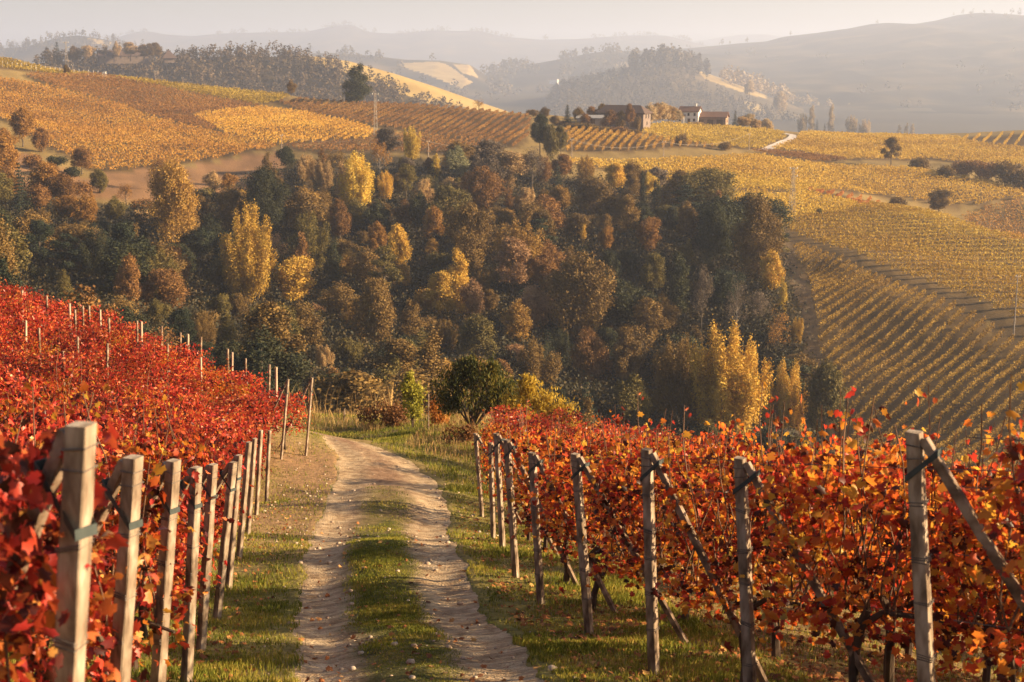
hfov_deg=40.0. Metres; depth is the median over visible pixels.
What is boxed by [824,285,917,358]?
vine row
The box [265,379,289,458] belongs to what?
vineyard post
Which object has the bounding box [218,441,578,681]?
stones
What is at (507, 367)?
broadleaf tree
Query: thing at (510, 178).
poplar tree
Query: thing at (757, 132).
vineyard
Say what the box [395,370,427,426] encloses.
sapling
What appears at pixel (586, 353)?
broadleaf tree
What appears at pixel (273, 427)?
grapevine
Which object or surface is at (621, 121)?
broadleaf tree
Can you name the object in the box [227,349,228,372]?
vine stake
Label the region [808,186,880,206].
vineyard
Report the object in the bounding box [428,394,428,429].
fence post
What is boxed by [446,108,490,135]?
vine row
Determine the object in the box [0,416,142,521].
grapevine
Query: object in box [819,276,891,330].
vine row
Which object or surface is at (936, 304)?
vine row
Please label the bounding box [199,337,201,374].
vine stake
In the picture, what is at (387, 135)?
broadleaf tree
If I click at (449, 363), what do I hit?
broadleaf tree
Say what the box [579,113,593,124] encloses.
broadleaf tree
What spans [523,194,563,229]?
broadleaf tree
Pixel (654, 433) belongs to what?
grapevine
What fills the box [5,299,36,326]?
grapevine
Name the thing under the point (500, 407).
grapevine
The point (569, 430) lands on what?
grapevine
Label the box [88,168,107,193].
broadleaf tree
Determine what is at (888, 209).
vine row
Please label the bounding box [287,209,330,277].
tree
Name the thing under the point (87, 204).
broadleaf tree
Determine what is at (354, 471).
dirt road
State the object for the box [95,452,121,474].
grapevine
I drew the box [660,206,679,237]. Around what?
broadleaf tree
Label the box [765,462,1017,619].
trellis
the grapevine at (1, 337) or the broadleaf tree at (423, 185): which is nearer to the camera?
the grapevine at (1, 337)
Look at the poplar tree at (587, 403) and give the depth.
144.95 m
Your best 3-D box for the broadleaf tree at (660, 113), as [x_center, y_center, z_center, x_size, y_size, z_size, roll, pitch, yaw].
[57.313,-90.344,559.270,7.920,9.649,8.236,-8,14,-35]
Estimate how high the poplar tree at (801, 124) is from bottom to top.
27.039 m
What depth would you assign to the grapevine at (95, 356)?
39.79 m
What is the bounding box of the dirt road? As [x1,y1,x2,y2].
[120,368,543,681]
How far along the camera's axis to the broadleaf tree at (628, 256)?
280.14 m
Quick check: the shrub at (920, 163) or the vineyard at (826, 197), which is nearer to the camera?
the vineyard at (826, 197)
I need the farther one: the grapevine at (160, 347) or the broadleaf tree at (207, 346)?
the broadleaf tree at (207, 346)
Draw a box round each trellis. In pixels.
[526,444,731,518]
[546,455,901,585]
[596,457,878,586]
[662,454,1006,614]
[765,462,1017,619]
[953,436,1023,630]
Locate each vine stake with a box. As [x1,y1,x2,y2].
[25,320,26,377]
[38,328,41,363]
[46,295,48,319]
[62,351,65,394]
[68,303,70,350]
[74,309,76,346]
[77,337,79,393]
[82,306,84,340]
[88,306,90,328]
[99,310,102,356]
[105,343,108,408]
[108,318,110,374]
[136,321,137,373]
[140,321,142,381]
[166,343,168,376]
[179,332,181,373]
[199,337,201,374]
[200,357,202,404]
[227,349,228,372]
[231,352,232,392]
[268,364,270,425]
[275,367,277,427]
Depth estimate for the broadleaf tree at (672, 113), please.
566.52 m
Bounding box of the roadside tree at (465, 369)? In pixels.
[430,352,519,426]
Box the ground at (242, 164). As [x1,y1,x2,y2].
[0,60,1023,681]
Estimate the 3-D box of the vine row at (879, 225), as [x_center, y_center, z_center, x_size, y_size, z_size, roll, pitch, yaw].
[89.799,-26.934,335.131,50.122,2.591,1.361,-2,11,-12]
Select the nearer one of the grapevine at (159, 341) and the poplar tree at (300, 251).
the grapevine at (159, 341)
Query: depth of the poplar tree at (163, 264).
243.61 m
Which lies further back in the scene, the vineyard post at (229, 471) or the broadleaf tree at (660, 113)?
the broadleaf tree at (660, 113)
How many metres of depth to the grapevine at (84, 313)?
46.99 m
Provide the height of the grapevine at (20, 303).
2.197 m
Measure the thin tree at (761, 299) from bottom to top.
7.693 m
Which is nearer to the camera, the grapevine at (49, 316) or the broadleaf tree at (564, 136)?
the grapevine at (49, 316)
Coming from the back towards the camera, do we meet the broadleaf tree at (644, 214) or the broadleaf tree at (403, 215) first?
the broadleaf tree at (403, 215)
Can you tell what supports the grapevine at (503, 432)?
on the ground at (242, 164)
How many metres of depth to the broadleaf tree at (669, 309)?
250.81 m
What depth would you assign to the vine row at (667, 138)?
481.91 m
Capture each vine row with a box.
[283,96,302,103]
[287,96,308,104]
[291,97,315,109]
[296,98,321,110]
[300,98,328,110]
[305,99,335,112]
[311,99,343,113]
[316,100,350,115]
[322,101,358,114]
[329,101,365,115]
[334,101,373,116]
[340,101,380,117]
[347,101,389,117]
[351,102,396,120]
[358,102,404,121]
[365,102,411,123]
[371,102,419,124]
[379,103,426,124]
[386,104,433,126]
[394,104,439,129]
[401,105,447,130]
[411,105,454,127]
[417,106,461,131]
[424,106,468,132]
[432,107,476,133]
[439,108,483,134]
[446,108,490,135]
[454,109,498,138]
[460,110,506,138]
[468,111,513,140]
[477,112,521,142]
[486,112,528,140]
[493,116,531,141]
[503,123,529,144]
[511,131,528,147]
[563,126,577,135]
[566,126,592,149]
[567,125,585,141]
[574,128,598,151]
[583,128,606,151]
[592,129,612,151]
[602,129,620,149]
[610,130,627,149]
[618,131,634,151]
[627,132,641,149]
[636,132,648,150]
[644,134,655,148]
[652,135,663,148]
[661,135,669,147]
[785,215,964,225]
[787,210,950,219]
[787,219,974,228]
[790,212,956,223]
[791,221,982,231]
[793,241,804,250]
[794,244,809,256]
[797,207,944,217]
[798,225,990,235]
[798,246,816,259]
[801,248,821,267]
[805,251,828,275]
[806,228,1000,238]
[806,252,835,276]
[807,253,843,283]
[808,205,940,215]
[809,258,850,286]
[811,266,863,296]
[811,270,870,303]
[812,262,856,286]
[814,231,1011,241]
[814,272,877,310]
[816,273,885,320]
[818,279,900,344]
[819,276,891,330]
[819,283,907,356]
[822,233,1021,244]
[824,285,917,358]
[830,238,1023,246]
[831,203,934,216]
[833,288,925,364]
[837,291,936,373]
[839,241,1023,249]
[841,296,944,385]
[843,299,955,400]
[844,306,964,418]
[847,243,1023,253]
[848,309,976,431]
[851,315,985,438]
[854,321,994,442]
[856,247,1023,257]
[859,327,1003,448]
[862,201,930,214]
[863,333,1014,454]
[865,251,1023,263]
[869,200,918,212]
[872,338,1023,458]
[875,256,1023,266]
[889,261,1023,271]
[893,354,1023,458]
[900,265,1023,275]
[911,269,1023,277]
[924,369,1023,453]
[926,274,1023,282]
[937,278,1023,286]
[943,399,1023,465]
[944,388,1021,457]
[949,282,1023,290]
[959,420,1023,466]
[966,287,1023,295]
[973,438,1023,467]
[978,293,1023,301]
[982,131,991,140]
[991,299,1023,308]
[992,131,1002,142]
[997,455,1021,469]
[1003,131,1013,144]
[1009,308,1023,316]
[1013,131,1023,145]
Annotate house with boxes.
[96,50,149,63]
[549,78,558,84]
[594,105,652,131]
[679,104,702,123]
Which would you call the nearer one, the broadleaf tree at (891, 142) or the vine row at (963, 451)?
the vine row at (963, 451)
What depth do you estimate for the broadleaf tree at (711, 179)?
344.05 m
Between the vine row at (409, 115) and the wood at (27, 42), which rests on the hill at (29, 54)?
the wood at (27, 42)
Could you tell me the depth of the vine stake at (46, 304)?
44.88 m
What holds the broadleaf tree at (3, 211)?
on the ground at (242, 164)
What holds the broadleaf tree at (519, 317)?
on the ground at (242, 164)
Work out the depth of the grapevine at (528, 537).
24.31 m
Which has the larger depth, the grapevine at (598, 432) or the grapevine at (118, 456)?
the grapevine at (598, 432)
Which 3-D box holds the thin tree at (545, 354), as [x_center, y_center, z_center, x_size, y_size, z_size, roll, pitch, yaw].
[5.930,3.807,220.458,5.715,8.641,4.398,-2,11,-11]
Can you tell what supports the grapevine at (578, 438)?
on the ground at (242, 164)
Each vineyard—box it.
[0,56,95,74]
[0,76,275,169]
[26,71,258,129]
[108,73,289,102]
[194,104,373,144]
[286,130,480,152]
[568,152,1023,203]
[642,121,785,148]
[662,169,831,190]
[728,189,865,218]
[751,148,846,160]
[772,129,1023,166]
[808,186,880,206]
[962,198,1023,238]
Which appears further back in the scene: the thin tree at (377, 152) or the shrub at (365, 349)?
the thin tree at (377, 152)
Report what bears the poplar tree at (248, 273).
on the ground at (242, 164)
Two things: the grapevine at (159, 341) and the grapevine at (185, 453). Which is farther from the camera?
the grapevine at (159, 341)
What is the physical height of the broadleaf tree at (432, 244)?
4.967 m
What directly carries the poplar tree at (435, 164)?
on the ground at (242, 164)
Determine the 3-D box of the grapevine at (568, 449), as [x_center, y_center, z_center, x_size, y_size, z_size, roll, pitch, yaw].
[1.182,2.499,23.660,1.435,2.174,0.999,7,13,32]
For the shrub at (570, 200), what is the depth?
365.58 m
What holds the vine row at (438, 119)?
on the ground at (242, 164)
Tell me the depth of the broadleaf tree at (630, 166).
384.72 m
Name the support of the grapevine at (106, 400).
on the ground at (242, 164)
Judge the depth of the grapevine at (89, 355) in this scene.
37.79 m
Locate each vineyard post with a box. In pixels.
[0,421,98,681]
[24,454,144,681]
[85,458,181,681]
[109,466,202,681]
[137,463,217,650]
[181,454,242,588]
[183,461,237,618]
[236,441,251,558]
[245,438,256,534]
[254,430,262,514]
[264,430,270,501]
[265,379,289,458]
[279,377,313,455]
[473,433,521,521]
[488,442,542,542]
[493,433,558,554]
[503,439,578,586]
[528,451,617,613]
[570,453,688,643]
[640,447,768,681]
[733,456,875,681]
[904,429,1023,681]
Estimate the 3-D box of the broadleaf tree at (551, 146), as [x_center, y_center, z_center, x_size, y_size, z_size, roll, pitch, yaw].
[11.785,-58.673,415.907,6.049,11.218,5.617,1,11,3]
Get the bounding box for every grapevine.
[0,283,20,314]
[0,284,19,307]
[0,292,51,351]
[0,298,21,330]
[0,308,8,337]
[0,313,18,351]
[0,315,33,347]
[0,324,11,363]
[0,330,38,369]
[0,339,33,378]
[0,360,21,396]
[0,364,36,427]
[0,368,63,422]
[0,375,52,427]
[0,385,70,430]
[0,397,35,434]
[0,404,110,450]
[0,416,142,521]
[0,418,158,681]
[0,433,171,681]
[1,365,28,400]
[1,417,41,440]
[2,284,45,343]
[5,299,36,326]
[5,318,71,378]
[9,347,59,395]
[9,377,51,406]
[10,312,60,377]
[10,381,215,681]
[16,344,97,410]
[21,308,68,350]
[26,292,59,314]
[26,305,61,336]
[28,379,83,416]
[30,299,67,330]
[32,399,109,431]
[34,349,94,403]
[37,331,82,373]
[38,414,132,456]
[44,298,81,330]
[48,314,90,350]
[49,350,99,398]
[50,310,87,340]
[50,324,87,360]
[59,338,113,402]
[62,321,114,360]
[63,402,124,432]
[64,372,114,411]
[67,302,94,323]
[67,399,110,417]
[68,324,117,369]
[69,401,151,457]
[71,364,127,408]
[72,316,113,350]
[78,305,122,358]
[85,389,143,429]
[88,358,139,398]
[89,323,131,376]
[92,394,158,431]
[93,327,134,360]
[95,449,166,472]
[95,449,220,671]
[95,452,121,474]
[96,421,176,472]
[98,349,145,398]
[100,474,234,637]
[101,378,146,416]
[103,365,179,441]
[104,316,145,346]
[107,428,190,506]
[108,394,235,609]
[109,343,152,383]
[111,411,175,452]
[116,367,157,397]
[117,336,154,370]
[120,346,172,404]
[125,379,181,428]
[127,332,171,377]
[127,395,195,438]
[137,378,185,431]
[138,340,180,381]
[138,344,180,391]
[146,364,193,407]
[148,400,204,437]
[149,417,210,458]
[150,389,206,426]
[150,433,250,551]
[155,333,188,371]
[161,358,202,396]
[162,348,203,383]
[162,412,230,447]
[165,385,211,424]
[166,441,254,514]
[168,412,255,490]
[172,342,216,376]
[172,372,226,413]
[185,409,240,435]
[185,416,265,483]
[190,362,228,411]
[190,365,233,410]
[195,402,248,429]
[203,358,240,397]
[203,392,244,414]
[213,369,259,409]
[214,368,260,415]
[215,412,272,462]
[216,417,272,500]
[223,372,267,409]
[229,391,281,441]
[231,410,276,453]
[239,392,284,449]
[244,387,281,425]
[264,391,312,449]
[472,409,521,479]
[472,411,517,480]
[477,435,537,497]
[480,411,538,502]
[481,409,520,479]
[483,409,531,434]
[487,404,527,430]
[487,415,561,541]
[498,404,588,552]
[504,400,638,584]
[511,426,557,472]
[513,407,558,474]
[513,417,556,443]
[519,409,551,436]
[528,428,585,492]
[530,424,667,609]
[541,407,587,444]
[541,428,607,520]
[543,420,588,442]
[544,422,587,448]
[554,416,596,452]
[559,421,735,631]
[560,406,658,563]
[563,409,630,444]
[568,414,609,439]
[575,422,621,442]
[577,418,707,564]
[580,419,637,451]
[583,415,640,452]
[596,417,643,445]
[607,431,648,444]
[615,419,656,528]
[623,391,759,620]
[628,411,717,576]
[631,425,675,447]
[646,430,688,448]
[649,405,846,681]
[660,431,702,450]
[665,425,789,613]
[680,382,860,658]
[692,433,734,453]
[699,418,794,543]
[716,396,832,624]
[723,386,993,681]
[760,444,877,634]
[786,433,876,550]
[791,384,1008,681]
[814,429,964,677]
[819,457,947,624]
[867,461,965,656]
[907,428,1023,681]
[929,418,1021,681]
[936,423,1023,681]
[944,440,1023,672]
[944,487,1021,679]
[962,374,1023,681]
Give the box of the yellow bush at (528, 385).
[491,372,579,433]
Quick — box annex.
[676,114,685,122]
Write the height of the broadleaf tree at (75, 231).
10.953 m
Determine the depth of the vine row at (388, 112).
533.78 m
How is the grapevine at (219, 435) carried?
on the ground at (242, 164)
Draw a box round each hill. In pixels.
[0,36,175,63]
[2,25,706,73]
[36,56,507,111]
[273,53,499,95]
[486,51,749,91]
[544,63,808,119]
[636,13,1023,114]
[692,34,780,45]
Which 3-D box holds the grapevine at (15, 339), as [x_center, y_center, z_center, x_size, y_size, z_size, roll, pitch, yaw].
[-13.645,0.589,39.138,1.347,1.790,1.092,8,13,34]
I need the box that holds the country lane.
[761,133,796,148]
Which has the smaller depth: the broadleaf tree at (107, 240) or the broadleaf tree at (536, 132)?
the broadleaf tree at (107, 240)
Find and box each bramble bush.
[353,396,408,425]
[380,398,408,426]
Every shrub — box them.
[8,198,25,211]
[21,152,43,166]
[26,265,57,283]
[36,161,59,174]
[46,155,68,165]
[63,166,81,176]
[74,180,94,194]
[129,198,152,209]
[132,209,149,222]
[193,186,215,199]
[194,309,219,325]
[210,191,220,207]
[269,263,279,284]
[359,342,372,358]
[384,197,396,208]
[409,286,441,315]
[417,315,438,331]
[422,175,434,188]
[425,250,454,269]
[492,320,503,333]
[526,109,538,115]
[552,121,569,125]
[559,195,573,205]
[562,121,584,126]
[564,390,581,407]
[573,123,595,129]
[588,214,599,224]
[591,126,608,132]
[606,126,630,133]
[627,129,642,135]
[634,116,640,129]
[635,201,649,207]
[673,133,687,145]
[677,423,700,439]
[718,140,732,150]
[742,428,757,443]
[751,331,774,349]
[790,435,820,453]
[888,195,907,204]
[907,157,932,170]
[933,164,956,179]
[949,159,977,177]
[972,160,1001,182]
[992,157,1019,186]
[1010,164,1023,191]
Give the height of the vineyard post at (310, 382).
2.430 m
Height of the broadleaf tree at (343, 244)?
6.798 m
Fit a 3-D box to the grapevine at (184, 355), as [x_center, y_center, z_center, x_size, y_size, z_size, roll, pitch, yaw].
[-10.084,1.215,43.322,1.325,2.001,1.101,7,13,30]
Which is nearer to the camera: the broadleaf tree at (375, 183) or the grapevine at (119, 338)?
the grapevine at (119, 338)
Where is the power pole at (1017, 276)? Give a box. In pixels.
[1013,275,1020,334]
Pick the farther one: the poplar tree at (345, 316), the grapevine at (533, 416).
the poplar tree at (345, 316)
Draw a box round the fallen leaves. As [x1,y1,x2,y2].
[5,497,994,681]
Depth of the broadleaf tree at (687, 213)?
311.54 m
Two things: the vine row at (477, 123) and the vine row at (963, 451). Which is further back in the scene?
the vine row at (477, 123)
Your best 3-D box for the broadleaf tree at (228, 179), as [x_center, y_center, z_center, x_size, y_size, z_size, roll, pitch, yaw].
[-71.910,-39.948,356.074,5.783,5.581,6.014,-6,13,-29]
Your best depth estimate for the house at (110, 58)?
1277.64 m
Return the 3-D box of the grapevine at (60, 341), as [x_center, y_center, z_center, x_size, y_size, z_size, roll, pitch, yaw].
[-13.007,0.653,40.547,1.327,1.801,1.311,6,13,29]
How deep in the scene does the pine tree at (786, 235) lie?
306.74 m
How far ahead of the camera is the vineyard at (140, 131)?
446.43 m
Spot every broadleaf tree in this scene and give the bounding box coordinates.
[0,127,18,145]
[0,136,22,172]
[0,165,21,193]
[0,171,14,207]
[0,206,18,258]
[0,220,34,272]
[7,105,36,146]
[8,209,54,263]
[22,219,60,265]
[23,182,52,210]
[27,160,58,202]
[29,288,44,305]
[31,127,49,151]
[38,207,50,222]
[45,172,78,196]
[49,221,77,249]
[50,195,78,222]
[54,284,123,353]
[55,223,104,276]
[55,290,92,310]
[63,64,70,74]
[67,46,82,65]
[68,192,98,222]
[70,146,91,174]
[80,45,95,65]
[80,219,94,228]
[81,279,107,293]
[87,223,112,247]
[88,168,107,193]
[89,284,112,303]
[96,217,111,235]
[99,241,158,295]
[103,195,126,223]
[103,220,148,262]
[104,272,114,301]
[108,295,139,318]
[112,41,121,60]
[112,252,143,304]
[112,304,151,328]
[114,325,169,350]
[122,42,137,60]
[134,221,147,237]
[134,266,189,314]
[137,44,147,61]
[142,240,188,283]
[143,298,172,325]
[144,44,155,61]
[144,155,200,245]
[148,42,163,61]
[156,324,195,353]
[166,307,197,340]
[168,215,201,246]
[170,243,198,272]
[179,226,216,263]
[189,341,215,364]
[193,292,217,308]
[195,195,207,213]
[199,212,222,239]
[201,171,221,189]
[201,252,239,295]
[206,293,231,323]
[207,230,229,263]
[211,184,247,218]
[211,340,245,368]
[217,188,246,228]
[220,173,238,188]
[220,324,314,405]
[226,231,242,254]
[228,293,249,320]
[234,298,309,373]
[240,164,291,231]
[265,169,288,193]
[273,255,315,301]
[273,300,304,336]
[274,145,295,171]
[282,185,329,229]
[283,231,313,245]
[286,79,296,96]
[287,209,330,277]
[290,300,325,357]
[294,188,319,198]
[303,368,397,415]
[311,303,325,311]
[312,370,340,412]
[314,186,334,206]
[315,198,331,229]
[318,280,359,320]
[323,366,339,375]
[327,197,351,237]
[331,238,360,255]
[331,338,365,366]
[335,247,356,285]
[340,62,373,102]
[346,197,366,228]
[348,276,396,348]
[349,245,383,287]
[355,231,369,243]
[356,300,373,321]
[361,198,393,227]
[366,201,393,224]
[367,220,387,252]
[367,334,440,372]
[367,337,424,378]
[369,174,381,199]
[374,126,401,161]
[382,367,457,414]
[385,223,412,266]
[389,172,408,191]
[391,199,412,229]
[395,157,414,172]
[396,163,419,200]
[397,263,411,286]
[407,189,430,235]
[412,178,434,208]
[421,270,457,320]
[422,157,433,168]
[422,205,444,238]
[424,238,439,255]
[425,183,471,227]
[430,267,440,284]
[436,358,451,384]
[439,176,464,191]
[440,140,475,169]
[441,199,494,278]
[444,145,469,177]
[446,356,510,390]
[453,313,499,359]
[454,177,463,188]
[457,164,506,212]
[459,276,484,315]
[467,138,506,166]
[474,154,507,179]
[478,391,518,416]
[482,205,515,226]
[482,288,499,314]
[483,150,529,184]
[487,222,511,255]
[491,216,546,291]
[492,236,531,295]
[495,358,513,377]
[496,186,506,197]
[498,298,532,341]
[500,207,515,221]
[505,343,523,368]
[509,283,561,339]
[511,187,535,210]
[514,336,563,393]
[516,202,540,237]
[522,153,533,172]
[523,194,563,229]
[528,113,548,154]
[530,208,557,241]
[531,251,558,289]
[535,188,560,209]
[538,239,567,271]
[538,247,617,340]
[539,106,550,116]
[542,124,560,159]
[546,327,564,345]
[548,115,559,123]
[550,184,570,208]
[551,154,573,183]
[556,125,567,153]
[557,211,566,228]
[560,213,593,242]
[568,326,613,388]
[572,106,584,119]
[573,176,621,218]
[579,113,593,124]
[586,106,596,114]
[594,251,621,281]
[595,278,661,326]
[595,327,622,363]
[596,103,605,110]
[596,225,613,249]
[597,213,612,229]
[599,116,608,126]
[602,162,626,191]
[603,110,618,126]
[611,193,641,247]
[612,324,646,380]
[613,372,652,426]
[614,110,626,127]
[616,249,640,280]
[623,159,645,185]
[625,103,635,129]
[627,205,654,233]
[629,206,650,231]
[630,295,670,347]
[635,216,661,253]
[638,253,666,293]
[641,166,669,187]
[642,331,707,394]
[644,172,659,195]
[645,102,657,121]
[645,388,660,422]
[649,340,693,394]
[650,291,681,337]
[652,102,666,122]
[655,168,694,207]
[655,204,678,231]
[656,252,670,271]
[658,102,670,122]
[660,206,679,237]
[664,105,678,121]
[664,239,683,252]
[669,110,684,121]
[674,200,698,242]
[676,166,740,212]
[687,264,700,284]
[691,201,737,271]
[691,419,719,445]
[694,193,745,240]
[706,268,744,308]
[716,330,743,364]
[727,193,785,289]
[729,190,796,237]
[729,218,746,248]
[736,116,750,126]
[743,113,755,125]
[744,80,754,97]
[749,119,761,128]
[751,370,766,426]
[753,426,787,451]
[760,248,785,293]
[761,118,774,128]
[772,91,787,114]
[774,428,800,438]
[784,352,819,384]
[800,357,848,439]
[878,136,901,165]
[926,189,951,211]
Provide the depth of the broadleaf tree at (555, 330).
243.17 m
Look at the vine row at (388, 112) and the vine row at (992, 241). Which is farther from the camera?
the vine row at (388, 112)
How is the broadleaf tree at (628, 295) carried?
on the ground at (242, 164)
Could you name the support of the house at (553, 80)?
on the hill at (523, 80)
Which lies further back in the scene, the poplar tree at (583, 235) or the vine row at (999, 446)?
the poplar tree at (583, 235)
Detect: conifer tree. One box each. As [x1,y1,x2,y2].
[9,163,34,217]
[28,264,40,292]
[43,266,53,297]
[51,42,64,66]
[55,267,74,299]
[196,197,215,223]
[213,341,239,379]
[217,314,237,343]
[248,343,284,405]
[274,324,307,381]
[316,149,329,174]
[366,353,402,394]
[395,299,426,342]
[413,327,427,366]
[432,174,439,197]
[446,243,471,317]
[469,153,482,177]
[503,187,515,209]
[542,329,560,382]
[549,164,563,188]
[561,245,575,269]
[562,104,571,123]
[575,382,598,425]
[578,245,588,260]
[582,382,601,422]
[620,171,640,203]
[649,176,661,210]
[682,183,706,241]
[731,114,737,125]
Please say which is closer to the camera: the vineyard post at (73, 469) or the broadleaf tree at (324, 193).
the vineyard post at (73, 469)
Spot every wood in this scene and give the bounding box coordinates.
[0,29,144,55]
[12,19,703,44]
[32,40,464,108]
[259,43,521,99]
[480,42,643,94]
[545,61,799,121]
[627,43,710,76]
[659,11,962,46]
[718,65,849,105]
[725,8,1023,110]
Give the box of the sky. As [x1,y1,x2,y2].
[0,0,1023,44]
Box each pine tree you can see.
[51,233,83,280]
[365,245,404,289]
[521,218,558,248]
[670,185,700,208]
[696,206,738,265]
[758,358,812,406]
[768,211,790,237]
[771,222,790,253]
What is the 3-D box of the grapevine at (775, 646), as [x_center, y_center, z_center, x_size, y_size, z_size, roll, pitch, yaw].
[2.361,1.548,12.093,1.432,2.578,1.553,7,13,32]
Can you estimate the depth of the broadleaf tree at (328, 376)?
141.20 m
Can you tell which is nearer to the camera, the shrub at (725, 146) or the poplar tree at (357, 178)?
the poplar tree at (357, 178)
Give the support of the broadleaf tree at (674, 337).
on the ground at (242, 164)
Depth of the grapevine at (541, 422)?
42.15 m
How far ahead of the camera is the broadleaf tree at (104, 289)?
229.02 m
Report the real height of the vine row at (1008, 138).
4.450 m
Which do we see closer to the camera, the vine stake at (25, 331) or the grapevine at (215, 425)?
the grapevine at (215, 425)
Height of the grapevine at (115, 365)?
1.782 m
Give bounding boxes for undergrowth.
[0,158,834,455]
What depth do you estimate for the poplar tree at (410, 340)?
192.98 m
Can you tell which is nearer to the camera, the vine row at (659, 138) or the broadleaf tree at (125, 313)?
the broadleaf tree at (125, 313)
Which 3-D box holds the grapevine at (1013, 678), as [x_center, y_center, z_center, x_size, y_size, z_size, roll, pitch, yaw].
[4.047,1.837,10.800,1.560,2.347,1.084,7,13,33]
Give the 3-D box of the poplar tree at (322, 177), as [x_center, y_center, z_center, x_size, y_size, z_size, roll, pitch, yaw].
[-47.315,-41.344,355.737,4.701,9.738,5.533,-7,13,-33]
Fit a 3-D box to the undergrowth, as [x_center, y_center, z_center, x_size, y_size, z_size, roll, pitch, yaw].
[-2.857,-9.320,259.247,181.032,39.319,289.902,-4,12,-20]
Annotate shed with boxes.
[576,115,603,125]
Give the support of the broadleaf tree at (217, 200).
on the ground at (242, 164)
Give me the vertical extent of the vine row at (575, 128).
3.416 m
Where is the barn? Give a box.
[699,111,729,126]
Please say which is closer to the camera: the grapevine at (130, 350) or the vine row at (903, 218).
the grapevine at (130, 350)
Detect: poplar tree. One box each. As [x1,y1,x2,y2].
[0,215,20,288]
[0,253,26,289]
[77,227,109,278]
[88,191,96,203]
[132,222,139,241]
[144,247,180,298]
[166,244,191,287]
[194,309,216,344]
[217,199,278,311]
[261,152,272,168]
[292,231,312,299]
[295,154,318,183]
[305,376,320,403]
[313,160,333,189]
[314,344,334,370]
[321,236,344,289]
[334,160,347,205]
[336,150,376,211]
[341,303,358,338]
[376,170,393,200]
[402,126,421,161]
[405,335,418,368]
[411,326,449,391]
[430,154,440,176]
[431,317,458,357]
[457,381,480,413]
[473,269,490,297]
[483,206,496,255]
[502,168,516,189]
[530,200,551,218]
[535,156,552,187]
[546,330,575,371]
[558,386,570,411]
[576,155,595,178]
[576,169,585,190]
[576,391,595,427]
[580,223,587,245]
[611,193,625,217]
[639,169,646,202]
[651,332,711,428]
[665,250,690,315]
[685,314,776,439]
[689,322,704,357]
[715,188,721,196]
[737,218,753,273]
[759,354,810,431]
[776,275,788,313]
[788,316,803,347]
[796,113,807,131]
[808,104,815,132]
[826,104,834,130]
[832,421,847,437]
[844,115,857,134]
[858,118,870,133]
[910,124,914,133]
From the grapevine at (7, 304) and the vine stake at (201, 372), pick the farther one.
the grapevine at (7, 304)
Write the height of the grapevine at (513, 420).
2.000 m
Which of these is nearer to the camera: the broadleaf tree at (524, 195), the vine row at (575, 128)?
the broadleaf tree at (524, 195)
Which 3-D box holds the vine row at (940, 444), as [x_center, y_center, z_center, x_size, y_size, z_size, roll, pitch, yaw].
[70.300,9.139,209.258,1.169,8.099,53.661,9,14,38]
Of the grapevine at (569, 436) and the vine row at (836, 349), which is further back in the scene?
the vine row at (836, 349)
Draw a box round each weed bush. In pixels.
[424,394,451,426]
[441,416,477,443]
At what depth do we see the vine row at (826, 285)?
276.09 m
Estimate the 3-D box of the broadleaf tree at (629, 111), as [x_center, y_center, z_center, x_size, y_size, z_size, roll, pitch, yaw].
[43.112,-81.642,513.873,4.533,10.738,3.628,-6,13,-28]
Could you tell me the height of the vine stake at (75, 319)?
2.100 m
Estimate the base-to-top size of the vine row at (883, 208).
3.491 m
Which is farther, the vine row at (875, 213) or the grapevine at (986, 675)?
the vine row at (875, 213)
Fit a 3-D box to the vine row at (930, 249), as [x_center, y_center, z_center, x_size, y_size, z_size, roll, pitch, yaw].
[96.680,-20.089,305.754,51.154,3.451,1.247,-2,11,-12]
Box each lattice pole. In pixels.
[63,42,68,67]
[372,93,378,136]
[788,167,797,215]
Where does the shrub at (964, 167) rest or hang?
on the ground at (242, 164)
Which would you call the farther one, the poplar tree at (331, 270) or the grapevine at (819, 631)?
the poplar tree at (331, 270)
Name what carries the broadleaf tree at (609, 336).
on the ground at (242, 164)
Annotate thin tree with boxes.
[99,43,107,54]
[115,183,132,204]
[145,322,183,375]
[146,158,164,176]
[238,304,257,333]
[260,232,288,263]
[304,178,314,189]
[325,151,346,173]
[370,141,393,176]
[373,267,398,290]
[472,99,483,107]
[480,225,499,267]
[520,146,546,187]
[539,342,567,368]
[627,324,659,381]
[690,264,714,329]
[724,270,748,326]
[747,291,771,328]
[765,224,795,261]
[765,304,790,350]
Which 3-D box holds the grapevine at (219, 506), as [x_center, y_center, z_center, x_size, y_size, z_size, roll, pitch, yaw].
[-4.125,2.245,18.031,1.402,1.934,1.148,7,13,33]
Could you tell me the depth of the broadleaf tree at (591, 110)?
530.08 m
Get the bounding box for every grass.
[1,351,1017,681]
[278,380,564,459]
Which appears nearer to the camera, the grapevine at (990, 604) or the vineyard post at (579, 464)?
the grapevine at (990, 604)
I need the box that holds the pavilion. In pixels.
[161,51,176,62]
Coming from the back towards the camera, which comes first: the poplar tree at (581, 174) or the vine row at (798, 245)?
the poplar tree at (581, 174)
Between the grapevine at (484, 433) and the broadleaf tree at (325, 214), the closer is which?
the grapevine at (484, 433)
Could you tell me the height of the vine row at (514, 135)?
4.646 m

